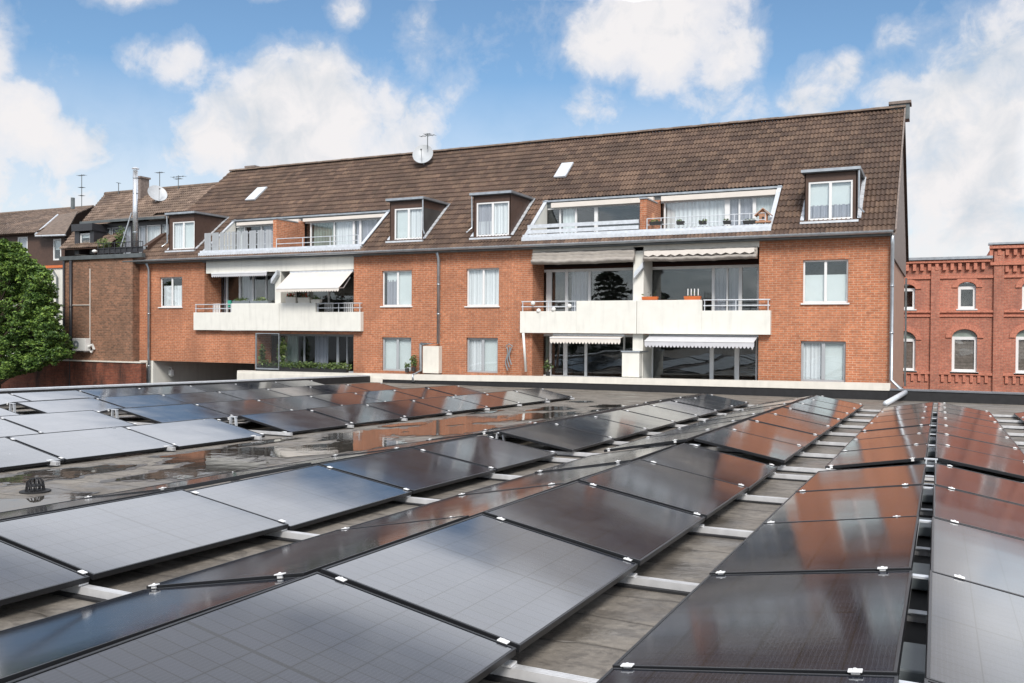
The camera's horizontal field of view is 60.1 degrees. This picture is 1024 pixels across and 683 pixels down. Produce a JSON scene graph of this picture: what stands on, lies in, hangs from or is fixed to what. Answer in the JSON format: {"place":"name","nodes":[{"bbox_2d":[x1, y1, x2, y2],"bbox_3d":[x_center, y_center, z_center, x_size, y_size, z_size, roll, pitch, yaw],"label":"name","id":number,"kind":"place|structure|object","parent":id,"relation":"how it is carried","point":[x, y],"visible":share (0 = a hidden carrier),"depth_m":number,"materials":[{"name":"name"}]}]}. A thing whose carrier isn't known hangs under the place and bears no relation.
{"place":"outdoors","nodes":[
{"label":"outdoors","id":0,"kind":"place"},
{"bbox_2d":[0,197,93,355],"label":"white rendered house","id":1,"kind":"structure","parent":0,"point":[41,235],"depth_m":50.00,"materials":[{"name":"orange paint"}]},
{"bbox_2d":[59,176,274,385],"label":"old brick house","id":2,"kind":"structure","parent":0,"point":[101,301],"depth_m":42.92,"materials":[{"name":"brown brick"}]},
{"bbox_2d":[0,382,1023,682],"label":"flat roof","id":3,"kind":"structure","parent":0,"point":[600,636],"depth_m":7.50,"materials":[{"name":"concrete"}]},
{"bbox_2d":[40,459,59,466],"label":"mounting rail","id":4,"kind":"object","parent":3,"relation":"on","point":[53,463],"visible":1,"depth_m":10.40,"materials":[{"name":"metal"}]},
{"bbox_2d":[0,437,63,470],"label":"solar panel","id":5,"kind":"object","parent":4,"relation":"on","point":[14,454],"visible":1,"depth_m":10.47,"materials":[{"name":"black glass"}]},
{"bbox_2d":[13,491,97,498],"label":"damp ground","id":6,"kind":"structure","parent":3,"relation":"on","point":[61,493],"depth_m":8.51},
{"bbox_2d":[0,492,96,511],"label":"puddle water","id":7,"kind":"structure","parent":6,"relation":"on","point":[9,504],"depth_m":8.12,"materials":[{"name":"clear liquid"}]},
{"bbox_2d":[0,463,146,486],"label":"damp ground","id":8,"kind":"structure","parent":3,"relation":"on","point":[82,476],"depth_m":9.90,"materials":[{"name":"liquid"}]},
{"bbox_2d":[0,465,135,484],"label":"puddle water","id":9,"kind":"structure","parent":8,"relation":"on","point":[44,475],"depth_m":9.86,"materials":[{"name":"clear liquid"}]},
{"bbox_2d":[106,427,175,451],"bbox_3d":[-8.902,1.314,14.057,9.640,0.286,0.120,1,1,26],"label":"mounting rail","id":10,"kind":"object","parent":3,"relation":"on","point":[170,449],"visible":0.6,"depth_m":11.97,"materials":[{"name":"metal"}]},
{"bbox_2d":[7,426,177,461],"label":"solar panel","id":11,"kind":"object","parent":10,"relation":"on","point":[75,445],"visible":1,"depth_m":11.50,"materials":[{"name":"black glass"}]},
{"bbox_2d":[0,375,369,393],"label":"roof kerb","id":12,"kind":"structure","parent":3,"relation":"on","point":[325,380],"depth_m":27.22,"materials":[{"name":"metal"}]},
{"bbox_2d":[99,459,277,482],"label":"damp ground","id":13,"kind":"structure","parent":3,"relation":"on","point":[171,479],"depth_m":9.62,"materials":[{"name":"liquid"}]},
{"bbox_2d":[117,456,267,479],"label":"puddle water","id":14,"kind":"structure","parent":13,"relation":"on","point":[207,467],"depth_m":10.33,"materials":[{"name":"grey liquid"}]},
{"bbox_2d":[28,408,353,428],"bbox_3d":[-7.139,1.360,17.704,9.640,0.286,0.120,1,1,26],"label":"mounting rail","id":15,"kind":"object","parent":3,"relation":"on","point":[349,426],"visible":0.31,"depth_m":15.63,"materials":[{"name":"metal"}]},
{"bbox_2d":[16,398,122,412],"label":"solar panel","id":16,"kind":"object","parent":15,"relation":"on","point":[64,405],"visible":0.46,"depth_m":17.60,"materials":[{"name":"black glass"}]},
{"bbox_2d":[119,403,232,422],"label":"solar panel","id":17,"kind":"object","parent":15,"relation":"on","point":[170,413],"visible":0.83,"depth_m":16.33,"materials":[{"name":"black glass"}]},
{"bbox_2d":[239,409,353,433],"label":"solar panel","id":18,"kind":"object","parent":15,"relation":"on","point":[298,421],"visible":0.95,"depth_m":15.15,"materials":[{"name":"black glass"}]},
{"bbox_2d":[149,445,283,465],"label":"damp ground","id":19,"kind":"structure","parent":3,"relation":"on","point":[163,461],"depth_m":11.36,"materials":[{"name":"liquid"}]},
{"bbox_2d":[159,446,283,463],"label":"puddle water","id":20,"kind":"structure","parent":19,"relation":"on","point":[227,453],"depth_m":11.69,"materials":[{"name":"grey liquid"}]},
{"bbox_2d":[204,419,261,440],"bbox_3d":[-8.164,1.333,15.583,9.640,0.286,0.120,1,1,26],"label":"mounting rail","id":21,"kind":"object","parent":3,"relation":"on","point":[256,438],"visible":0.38,"depth_m":13.49,"materials":[{"name":"metal"}]},
{"bbox_2d":[0,410,135,432],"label":"solar panel","id":22,"kind":"object","parent":21,"relation":"on","point":[63,421],"visible":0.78,"depth_m":14.31,"materials":[{"name":"black glass"}]},
{"bbox_2d":[123,418,264,448],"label":"solar panel","id":23,"kind":"object","parent":21,"relation":"on","point":[192,433],"visible":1,"depth_m":13.09,"materials":[{"name":"black glass"}]},
{"bbox_2d":[257,436,414,459],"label":"damp ground","id":24,"kind":"structure","parent":3,"relation":"on","point":[278,458],"depth_m":11.88,"materials":[{"name":"liquid"}]},
{"bbox_2d":[264,436,408,456],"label":"puddle water","id":25,"kind":"structure","parent":24,"relation":"on","point":[320,449],"depth_m":12.61,"materials":[{"name":"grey liquid"}]},
{"bbox_2d":[310,428,393,441],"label":"damp ground","id":26,"kind":"structure","parent":3,"relation":"on","point":[325,436],"depth_m":14.05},
{"bbox_2d":[318,428,406,441],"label":"puddle water","id":27,"kind":"structure","parent":26,"relation":"on","point":[359,435],"depth_m":14.44,"materials":[{"name":"clear liquid"}]},
{"bbox_2d":[395,417,407,421],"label":"mounting rail","id":28,"kind":"object","parent":3,"relation":"on","point":[403,419],"visible":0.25,"depth_m":17.19,"materials":[{"name":"metal"}]},
{"bbox_2d":[9,390,95,400],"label":"solar panel","id":29,"kind":"object","parent":28,"relation":"on","point":[47,395],"visible":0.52,"depth_m":20.42,"materials":[{"name":"black glass"}]},
{"bbox_2d":[94,394,188,407],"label":"solar panel","id":30,"kind":"object","parent":28,"relation":"on","point":[139,400],"visible":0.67,"depth_m":19.17,"materials":[{"name":"black glass"}]},
{"bbox_2d":[193,399,291,416],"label":"solar panel","id":31,"kind":"object","parent":28,"relation":"on","point":[242,407],"visible":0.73,"depth_m":17.93,"materials":[{"name":"black glass"}]},
{"bbox_2d":[307,404,406,424],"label":"solar panel","id":32,"kind":"object","parent":28,"relation":"on","point":[358,414],"visible":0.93,"depth_m":16.75,"materials":[{"name":"black glass"}]},
{"bbox_2d":[391,424,501,436],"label":"damp ground","id":33,"kind":"structure","parent":3,"relation":"on","point":[496,426],"depth_m":14.61,"materials":[{"name":"liquid"}]},
{"bbox_2d":[395,424,495,435],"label":"puddle water","id":34,"kind":"structure","parent":33,"relation":"on","point":[449,430],"depth_m":15.52,"materials":[{"name":"clear liquid"}]},
{"bbox_2d":[49,582,915,682],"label":"mounting rail","id":35,"kind":"object","parent":3,"relation":"on","point":[510,671],"visible":0.13,"depth_m":3.91,"materials":[{"name":"metal"}]},
{"bbox_2d":[0,540,89,605],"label":"solar panel","id":36,"kind":"object","parent":35,"relation":"on","point":[24,574],"visible":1,"depth_m":5.07,"materials":[{"name":"black glass"}]},
{"bbox_2d":[0,577,299,682],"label":"solar panel","id":37,"kind":"object","parent":35,"relation":"on","point":[35,646],"visible":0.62,"depth_m":3.94,"materials":[{"name":"black glass"}]},
{"bbox_2d":[6,572,516,682],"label":"solar panel","id":38,"kind":"object","parent":35,"relation":"on","point":[316,627],"visible":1,"depth_m":3.58,"materials":[{"name":"black glass"}]},
{"bbox_2d":[596,668,898,682],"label":"solar panel","id":39,"kind":"object","parent":35,"relation":"on","point":[626,675],"visible":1,"depth_m":3.45,"materials":[{"name":"black glass"}]},
{"bbox_2d":[925,570,1023,682],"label":"solar panel","id":40,"kind":"object","parent":35,"relation":"on","point":[974,632],"visible":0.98,"depth_m":3.81,"materials":[{"name":"black glass"}]},
{"bbox_2d":[237,370,890,399],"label":"terrace wall","id":41,"kind":"structure","parent":3,"relation":"on","point":[859,390],"depth_m":30.45,"materials":[{"name":"concrete"}]},
{"bbox_2d":[255,359,351,372],"bbox_3d":[-8.744,1.048,37.016,5.042,0.548,0.420,1,1,26],"label":"terrace hedge","id":42,"kind":"object","parent":41,"relation":"on","point":[304,366],"visible":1,"depth_m":36.83,"materials":[{"name":"green plant"}]},
{"bbox_2d":[621,350,647,376],"bbox_3d":[4.342,0.780,31.335,0.690,0.916,1.020,1,1,26],"label":"partition","id":43,"kind":"object","parent":41,"relation":"on","point":[631,363],"visible":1,"depth_m":30.91,"materials":[{"name":"metal"}]},
{"bbox_2d":[231,466,930,557],"bbox_3d":[0.608,1.398,7.517,7.820,0.282,0.120,1,1,26],"label":"mounting rail","id":44,"kind":"object","parent":3,"relation":"on","point":[703,530],"visible":0.1,"depth_m":7.00,"materials":[{"name":"metal"}]},
{"bbox_2d":[84,462,310,497],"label":"solar panel","id":45,"kind":"object","parent":44,"relation":"on","point":[205,480],"visible":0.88,"depth_m":8.06,"materials":[{"name":"black glass"}]},
{"bbox_2d":[188,465,411,530],"bbox_3d":[-1.800,1.323,7.765,1.115,0.048,1.751,11,5,25],"label":"solar panel","id":46,"kind":"object","parent":44,"relation":"on","point":[294,499],"visible":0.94,"depth_m":7.65,"materials":[{"name":"black glass"}]},
{"bbox_2d":[342,483,566,528],"bbox_3d":[-0.406,1.304,7.018,1.115,0.048,1.751,-11,-6,25],"label":"solar panel","id":47,"kind":"object","parent":44,"relation":"on","point":[472,505],"visible":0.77,"depth_m":6.96,"materials":[{"name":"black glass"}]},
{"bbox_2d":[484,481,704,565],"bbox_3d":[0.680,1.282,6.521,1.115,0.048,1.751,12,4,25],"label":"solar panel","id":48,"kind":"object","parent":44,"relation":"on","point":[639,531],"visible":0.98,"depth_m":6.33,"materials":[{"name":"black glass"}]},
{"bbox_2d":[709,515,918,574],"bbox_3d":[2.053,1.331,5.835,1.115,0.048,1.751,-9,-4,26],"label":"solar panel","id":49,"kind":"object","parent":44,"relation":"on","point":[867,544],"visible":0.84,"depth_m":5.67,"materials":[{"name":"black glass"}]},
{"bbox_2d":[932,485,1023,539],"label":"solar panel","id":50,"kind":"object","parent":44,"relation":"on","point":[983,512],"visible":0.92,"depth_m":6.89,"materials":[{"name":"black glass"}]},
{"bbox_2d":[257,529,928,625],"bbox_3d":[-0.151,1.379,5.946,7.820,0.282,0.120,1,1,26],"label":"mounting rail","id":51,"kind":"object","parent":3,"relation":"on","point":[636,581],"visible":0.12,"depth_m":5.42,"materials":[{"name":"metal"}]},
{"bbox_2d":[0,489,174,520],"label":"solar panel","id":52,"kind":"object","parent":51,"relation":"on","point":[30,511],"visible":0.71,"depth_m":6.86,"materials":[{"name":"black glass"}]},
{"bbox_2d":[0,489,288,579],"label":"solar panel","id":53,"kind":"object","parent":51,"relation":"on","point":[99,540],"visible":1,"depth_m":6.02,"materials":[{"name":"black glass"}]},
{"bbox_2d":[146,515,468,588],"bbox_3d":[-1.167,1.278,5.447,1.115,0.049,1.751,-11,-5,25],"label":"solar panel","id":54,"kind":"object","parent":51,"relation":"on","point":[307,556],"visible":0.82,"depth_m":5.25,"materials":[{"name":"black glass"}]},
{"bbox_2d":[321,514,637,651],"bbox_3d":[-0.080,1.261,4.950,1.115,0.048,1.751,13,4,25],"label":"solar panel","id":55,"kind":"object","parent":51,"relation":"on","point":[520,588],"visible":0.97,"depth_m":4.73,"materials":[{"name":"black glass"}]},
{"bbox_2d":[612,570,912,675],"bbox_3d":[1.294,1.315,4.264,1.115,0.048,1.751,-9,-5,26],"label":"solar panel","id":56,"kind":"object","parent":51,"relation":"on","point":[835,622],"visible":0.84,"depth_m":4.05,"materials":[{"name":"black glass"}]},
{"bbox_2d":[930,517,1023,595],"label":"solar panel","id":57,"kind":"object","parent":51,"relation":"on","point":[983,557],"visible":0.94,"depth_m":5.34,"materials":[{"name":"black glass"}]},
{"bbox_2d":[472,473,932,516],"bbox_3d":[1.368,1.418,9.088,7.820,0.282,0.120,1,1,26],"label":"mounting rail","id":58,"kind":"object","parent":3,"relation":"on","point":[744,497],"visible":0.11,"depth_m":8.58,"materials":[{"name":"metal"}]},
{"bbox_2d":[319,448,495,493],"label":"solar panel","id":59,"kind":"object","parent":58,"relation":"on","point":[414,470],"visible":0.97,"depth_m":9.20,"materials":[{"name":"black glass"}]},
{"bbox_2d":[458,461,630,494],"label":"solar panel","id":60,"kind":"object","parent":58,"relation":"on","point":[570,475],"visible":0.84,"depth_m":8.51,"materials":[{"name":"black glass"}]},
{"bbox_2d":[579,459,747,518],"bbox_3d":[1.440,1.307,8.092,1.115,0.048,1.751,12,4,25],"label":"solar panel","id":61,"kind":"object","parent":58,"relation":"on","point":[706,497],"visible":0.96,"depth_m":7.94,"materials":[{"name":"black glass"}]},
{"bbox_2d":[642,443,777,490],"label":"solar panel","id":62,"kind":"object","parent":58,"relation":"on","point":[748,473],"visible":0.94,"depth_m":9.58,"materials":[{"name":"black glass"}]},
{"bbox_2d":[762,484,923,522],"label":"solar panel","id":63,"kind":"object","parent":58,"relation":"on","point":[875,502],"visible":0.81,"depth_m":7.32,"materials":[{"name":"black glass"}]},
{"bbox_2d":[487,434,964,466],"bbox_3d":[3.447,1.467,12.582,8.520,0.282,0.120,1,1,26],"label":"mounting rail","id":64,"kind":"object","parent":3,"relation":"on","point":[801,454],"visible":0.24,"depth_m":12.69,"materials":[{"name":"metal"}]},
{"bbox_2d":[549,415,648,440],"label":"solar panel","id":65,"kind":"object","parent":64,"relation":"on","point":[604,427],"visible":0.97,"depth_m":14.41,"materials":[{"name":"black glass"}]},
{"bbox_2d":[727,419,819,448],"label":"solar panel","id":66,"kind":"object","parent":64,"relation":"on","point":[788,435],"visible":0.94,"depth_m":13.18,"materials":[{"name":"black glass"}]},
{"bbox_2d":[825,443,927,468],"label":"solar panel","id":67,"kind":"object","parent":64,"relation":"on","point":[887,455],"visible":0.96,"depth_m":10.98,"materials":[{"name":"black glass"}]},
{"bbox_2d":[935,443,1023,478],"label":"solar panel","id":68,"kind":"object","parent":64,"relation":"on","point":[947,453],"visible":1,"depth_m":10.50,"materials":[{"name":"black glass"}]},
{"bbox_2d":[536,457,933,486],"bbox_3d":[2.106,1.437,10.614,7.820,0.282,0.120,1,1,26],"label":"mounting rail","id":69,"kind":"object","parent":3,"relation":"on","point":[787,477],"visible":0.09,"depth_m":10.11,"materials":[{"name":"metal"}]},
{"bbox_2d":[414,435,556,471],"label":"solar panel","id":70,"kind":"object","parent":69,"relation":"on","point":[491,451],"visible":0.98,"depth_m":10.79,"materials":[{"name":"black glass"}]},
{"bbox_2d":[535,444,676,472],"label":"solar panel","id":71,"kind":"object","parent":69,"relation":"on","point":[617,457],"visible":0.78,"depth_m":10.02,"materials":[{"name":"black glass"}]},
{"bbox_2d":[795,464,925,491],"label":"solar panel","id":72,"kind":"object","parent":69,"relation":"on","point":[898,475],"visible":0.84,"depth_m":8.89,"materials":[{"name":"black glass"}]},
{"bbox_2d":[934,463,1023,505],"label":"solar panel","id":73,"kind":"object","parent":69,"relation":"on","point":[989,486],"visible":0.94,"depth_m":8.45,"materials":[{"name":"black glass"}]},
{"bbox_2d":[496,432,1023,482],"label":"mounting rail","id":74,"kind":"object","parent":3,"relation":"on","point":[785,468],"visible":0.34,"depth_m":10.77,"materials":[{"name":"metal"}]},
{"bbox_2d":[499,423,613,451],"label":"solar panel","id":75,"kind":"object","parent":74,"relation":"on","point":[557,436],"visible":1,"depth_m":12.75,"materials":[{"name":"black glass"}]},
{"bbox_2d":[604,428,717,451],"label":"solar panel","id":76,"kind":"object","parent":74,"relation":"on","point":[665,439],"visible":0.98,"depth_m":11.82,"materials":[{"name":"black glass"}]},
{"bbox_2d":[694,428,803,462],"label":"solar panel","id":77,"kind":"object","parent":74,"relation":"on","point":[755,445],"visible":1,"depth_m":11.45,"materials":[{"name":"black glass"}]},
{"bbox_2d":[637,431,1023,452],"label":"mounting rail","id":78,"kind":"object","parent":3,"relation":"on","point":[820,443],"visible":0.09,"depth_m":13.81,"materials":[{"name":"metal"}]},
{"bbox_2d":[589,409,675,430],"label":"solar panel","id":79,"kind":"object","parent":78,"relation":"on","point":[650,423],"visible":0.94,"depth_m":15.99,"materials":[{"name":"black glass"}]},
{"bbox_2d":[749,412,831,436],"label":"solar panel","id":80,"kind":"object","parent":78,"relation":"on","point":[775,419],"visible":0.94,"depth_m":14.70,"materials":[{"name":"black glass"}]},
{"bbox_2d":[840,432,929,451],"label":"solar panel","id":81,"kind":"object","parent":78,"relation":"on","point":[889,441],"visible":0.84,"depth_m":12.72,"materials":[{"name":"black glass"}]},
{"bbox_2d":[936,432,1023,460],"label":"solar panel","id":82,"kind":"object","parent":78,"relation":"on","point":[1015,453],"visible":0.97,"depth_m":12.23,"materials":[{"name":"black glass"}]},
{"bbox_2d":[666,424,1023,445],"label":"mounting rail","id":83,"kind":"object","parent":3,"relation":"on","point":[830,433],"visible":0.16,"depth_m":15.35,"materials":[{"name":"metal"}]},
{"bbox_2d":[621,405,698,423],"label":"solar panel","id":84,"kind":"object","parent":83,"relation":"on","point":[664,413],"visible":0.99,"depth_m":17.55,"materials":[{"name":"black glass"}]},
{"bbox_2d":[768,407,841,427],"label":"solar panel","id":85,"kind":"object","parent":83,"relation":"on","point":[808,417],"visible":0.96,"depth_m":16.31,"materials":[{"name":"black glass"}]},
{"bbox_2d":[852,424,930,439],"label":"solar panel","id":86,"kind":"object","parent":83,"relation":"on","point":[894,431],"visible":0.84,"depth_m":14.33,"materials":[{"name":"black glass"}]},
{"bbox_2d":[936,424,1020,448],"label":"solar panel","id":87,"kind":"object","parent":83,"relation":"on","point":[979,436],"visible":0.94,"depth_m":13.74,"materials":[{"name":"black glass"}]},
{"bbox_2d":[904,502,932,644],"bbox_3d":[2.444,1.533,5.275,0.880,0.200,9.600,1,1,26],"label":"protection mat","id":88,"kind":"object","parent":3,"relation":"on","point":[915,633],"visible":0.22,"depth_m":5.17,"materials":[{"name":"rubber"}]},
{"bbox_2d":[899,642,925,682],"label":"ballast block","id":89,"kind":"object","parent":88,"relation":"on","point":[912,667],"depth_m":3.89,"materials":[{"name":"concrete"}]},
{"bbox_2d":[889,388,1023,404],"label":"roof kerb","id":90,"kind":"structure","parent":3,"relation":"on","point":[979,397],"depth_m":26.14,"materials":[{"name":"metal"}]},
{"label":"mounting rail","id":91,"kind":"object","parent":3,"relation":"on","visible":0},
{"bbox_2d":[162,391,243,403],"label":"solar panel","id":92,"kind":"object","parent":91,"relation":"on","point":[203,397],"visible":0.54,"depth_m":20.80,"materials":[{"name":"black glass"}]},
{"bbox_2d":[255,395,339,409],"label":"solar panel","id":93,"kind":"object","parent":91,"relation":"on","point":[298,402],"visible":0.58,"depth_m":19.55,"materials":[{"name":"black glass"}]},
{"bbox_2d":[362,400,450,418],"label":"solar panel","id":94,"kind":"object","parent":91,"relation":"on","point":[408,409],"visible":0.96,"depth_m":18.34,"materials":[{"name":"black glass"}]},
{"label":"mounting rail","id":95,"kind":"object","parent":3,"relation":"on","visible":0},
{"bbox_2d":[307,392,385,404],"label":"solar panel","id":96,"kind":"object","parent":95,"relation":"on","point":[349,398],"visible":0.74,"depth_m":21.10,"materials":[{"name":"black glass"}]},
{"bbox_2d":[409,396,488,412],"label":"solar panel","id":97,"kind":"object","parent":95,"relation":"on","point":[452,404],"visible":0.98,"depth_m":19.91,"materials":[{"name":"black glass"}]},
{"bbox_2d":[0,0,1023,257],"label":"sky","id":98,"kind":"structure","parent":0,"point":[200,91],"materials":[{"name":"blue"}]},
{"label":"ground","id":99,"kind":"structure","parent":0,"visible":0},
{"bbox_2d":[0,238,76,388],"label":"leafy tree","id":100,"kind":"object","parent":99,"relation":"on","point":[34,337],"visible":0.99,"depth_m":40.21,"materials":[{"name":"green plant"}]},
{"bbox_2d":[1,359,147,388],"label":"garden wall","id":101,"kind":"structure","parent":99,"relation":"on","point":[89,372],"depth_m":42.67,"materials":[{"name":"brick"}]},
{"bbox_2d":[122,100,911,405],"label":"apartment building","id":102,"kind":"structure","parent":99,"relation":"on","point":[464,257],"depth_m":34.33,"materials":[{"name":"orange brick"}]},
{"bbox_2d":[158,277,182,307],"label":"window","id":103,"kind":"structure","parent":102,"relation":"in","point":[171,287],"depth_m":41.23,"materials":[{"name":"white glass"}]},
{"bbox_2d":[380,270,412,306],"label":"window","id":104,"kind":"structure","parent":102,"relation":"in","point":[397,285],"depth_m":35.70,"materials":[{"name":"white glass"}]},
{"bbox_2d":[383,337,410,370],"bbox_3d":[-4.588,0.509,35.706,1.401,1.343,0.106,1,1,26],"label":"window","id":105,"kind":"structure","parent":102,"relation":"in","point":[396,351],"depth_m":35.74,"materials":[{"name":"white glass"}]},
{"bbox_2d":[464,268,499,306],"bbox_3d":[-1.096,-2.055,33.929,1.511,1.495,0.278,1,1,26],"label":"window","id":106,"kind":"structure","parent":102,"relation":"in","point":[482,283],"depth_m":34.00,"materials":[{"name":"white glass"}]},
{"bbox_2d":[467,338,497,372],"bbox_3d":[-1.089,0.526,34.027,1.360,1.340,0.132,1,1,26],"label":"window","id":107,"kind":"structure","parent":102,"relation":"in","point":[482,353],"depth_m":34.02,"materials":[{"name":"white glass"}]},
{"bbox_2d":[801,341,845,381],"bbox_3d":[10.070,0.648,28.627,1.375,1.316,0.129,1,1,26],"label":"window","id":108,"kind":"structure","parent":102,"relation":"in","point":[821,361],"depth_m":28.61,"materials":[{"name":"white glass"}]},
{"bbox_2d":[801,259,849,304],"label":"window","id":109,"kind":"structure","parent":102,"relation":"in","point":[825,282],"depth_m":28.70,"materials":[{"name":"white glass"}]},
{"bbox_2d":[903,242,1023,392],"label":"brick factory","id":110,"kind":"structure","parent":99,"relation":"on","point":[965,319],"depth_m":46.31,"materials":[{"name":"brick"}]},
{"bbox_2d":[950,329,978,373],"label":"window","id":111,"kind":"structure","parent":110,"relation":"in","point":[964,342],"depth_m":46.47,"materials":[{"name":"white glass"}]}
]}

